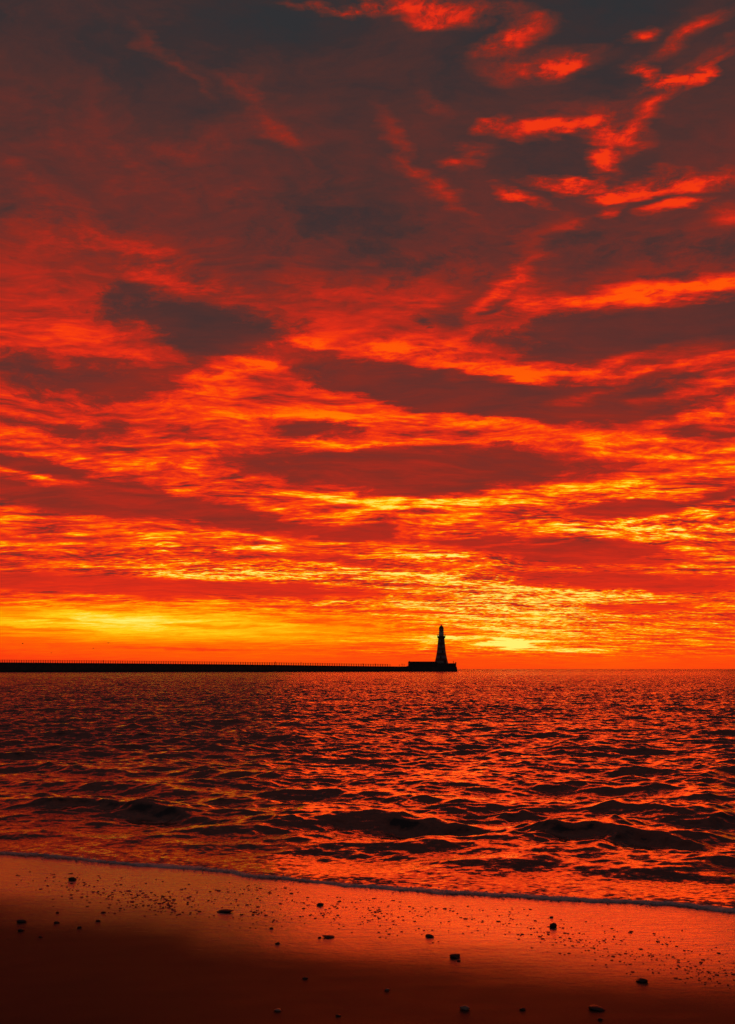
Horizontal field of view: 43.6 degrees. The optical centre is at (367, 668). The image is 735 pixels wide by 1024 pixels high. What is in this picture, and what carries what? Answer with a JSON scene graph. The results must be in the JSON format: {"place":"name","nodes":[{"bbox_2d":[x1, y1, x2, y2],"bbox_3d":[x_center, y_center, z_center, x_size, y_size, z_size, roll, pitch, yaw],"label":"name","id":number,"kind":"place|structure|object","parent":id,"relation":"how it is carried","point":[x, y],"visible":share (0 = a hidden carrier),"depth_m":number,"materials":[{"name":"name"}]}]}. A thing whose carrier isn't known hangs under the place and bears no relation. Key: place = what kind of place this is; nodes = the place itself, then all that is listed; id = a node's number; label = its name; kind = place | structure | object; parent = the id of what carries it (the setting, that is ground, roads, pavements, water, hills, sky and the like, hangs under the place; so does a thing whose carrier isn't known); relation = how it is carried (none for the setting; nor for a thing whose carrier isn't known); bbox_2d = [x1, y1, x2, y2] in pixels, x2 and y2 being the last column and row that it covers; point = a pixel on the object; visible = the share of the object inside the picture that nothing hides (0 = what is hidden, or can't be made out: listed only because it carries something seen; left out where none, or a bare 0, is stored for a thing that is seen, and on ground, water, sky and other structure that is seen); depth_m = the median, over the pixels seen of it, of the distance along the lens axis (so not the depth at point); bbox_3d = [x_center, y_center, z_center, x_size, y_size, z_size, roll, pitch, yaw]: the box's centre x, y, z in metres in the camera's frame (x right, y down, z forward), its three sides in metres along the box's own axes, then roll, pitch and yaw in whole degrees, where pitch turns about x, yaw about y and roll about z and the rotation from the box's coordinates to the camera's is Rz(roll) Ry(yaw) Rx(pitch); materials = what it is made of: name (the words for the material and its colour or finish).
{"place":"outdoors","nodes":[
{"label":"outdoors","id":0,"kind":"place"},
{"bbox_2d":[0,669,734,907],"bbox_3d":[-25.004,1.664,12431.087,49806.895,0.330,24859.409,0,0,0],"label":"sea","id":1,"kind":"structure","parent":0,"point":[602,783],"depth_m":14.35,"materials":[{"name":"brown liquid"}]},
{"bbox_2d":[0,662,409,671],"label":"pier","id":2,"kind":"structure","parent":1,"relation":"in","point":[69,667],"depth_m":510.84,"materials":[{"name":"concrete"}]},
{"bbox_2d":[2,660,387,665],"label":"railing","id":3,"kind":"object","parent":2,"relation":"on","point":[161,662],"visible":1,"depth_m":510.68,"materials":[{"name":"metal"}]},
{"bbox_2d":[0,851,734,912],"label":"foam","id":4,"kind":"object","parent":1,"relation":"on","point":[558,898],"visible":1,"depth_m":7.03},
{"bbox_2d":[407,661,457,671],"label":"pier platform","id":5,"kind":"structure","parent":1,"relation":"in","point":[423,666],"depth_m":576.80,"materials":[{"name":"concrete"}]},
{"bbox_2d":[435,625,447,663],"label":"lighthouse","id":6,"kind":"object","parent":5,"relation":"on","point":[441,657],"visible":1,"depth_m":582.83,"materials":[{"name":"stone"}]},
{"bbox_2d":[0,854,734,1023],"bbox_3d":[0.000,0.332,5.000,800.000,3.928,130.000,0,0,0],"label":"beach","id":7,"kind":"structure","parent":0,"point":[129,964],"depth_m":5.27,"materials":[{"name":"brown sand"}]},
{"bbox_2d":[16,919,26,922],"bbox_3d":[-2.237,1.631,5.942,0.066,0.024,0.044,-1,1,11],"label":"stone","id":8,"kind":"object","parent":7,"relation":"on","point":[21,921],"visible":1,"depth_m":5.93,"materials":[{"name":"black stone"}]},
{"bbox_2d":[217,909,233,912],"bbox_3d":[-0.976,1.657,6.296,0.122,0.021,0.078,-5,2,-19],"label":"stone","id":9,"kind":"object","parent":7,"relation":"on","point":[224,910],"visible":1,"depth_m":6.28,"materials":[{"name":"black stone"}]},
{"bbox_2d":[322,935,334,938],"bbox_3d":[-0.239,1.649,5.668,0.075,0.016,0.062,5,1,-18],"label":"stone","id":10,"kind":"object","parent":7,"relation":"on","point":[329,936],"visible":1,"depth_m":5.66,"materials":[{"name":"black stone"}]},
{"bbox_2d":[16,871,734,985],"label":"pebbles","id":11,"kind":"object","parent":7,"relation":"on","point":[386,919],"visible":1,"depth_m":6.18,"materials":[{"name":"stone"}]},
{"bbox_2d":[450,954,459,957],"bbox_3d":[0.502,1.639,5.248,0.064,0.029,0.046,0,0,-33],"label":"stone","id":12,"kind":"object","parent":7,"relation":"on","point":[454,955],"visible":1,"depth_m":5.24,"materials":[{"name":"black stone"}]},
{"bbox_2d":[460,1005,469,1009],"bbox_3d":[0.463,1.615,4.380,0.050,0.026,0.035,3,-1,7],"label":"stone","id":13,"kind":"object","parent":7,"relation":"on","point":[464,1007],"visible":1,"depth_m":4.37,"materials":[{"name":"black stone"}]},
{"bbox_2d":[550,923,556,927],"bbox_3d":[1.202,1.662,5.950,0.045,0.041,0.033,0,0,20],"label":"stone","id":14,"kind":"object","parent":7,"relation":"on","point":[553,925],"visible":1,"depth_m":5.94,"materials":[{"name":"black stone"}]},
{"bbox_2d":[588,1005,604,1010],"bbox_3d":[1.095,1.619,4.395,0.080,0.018,0.066,3,0,6],"label":"stone","id":15,"kind":"object","parent":7,"relation":"on","point":[595,1007],"visible":1,"depth_m":4.38,"materials":[{"name":"black stone"}]},
{"bbox_2d":[636,978,647,982],"bbox_3d":[1.439,1.633,4.825,0.062,0.023,0.050,-2,-1,16],"label":"stone","id":16,"kind":"object","parent":7,"relation":"on","point":[641,980],"visible":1,"depth_m":4.81,"materials":[{"name":"black stone"}]},
{"bbox_2d":[0,0,734,668],"label":"sky","id":17,"kind":"structure","parent":0,"point":[349,332],"materials":[{"name":"red"}]}
]}

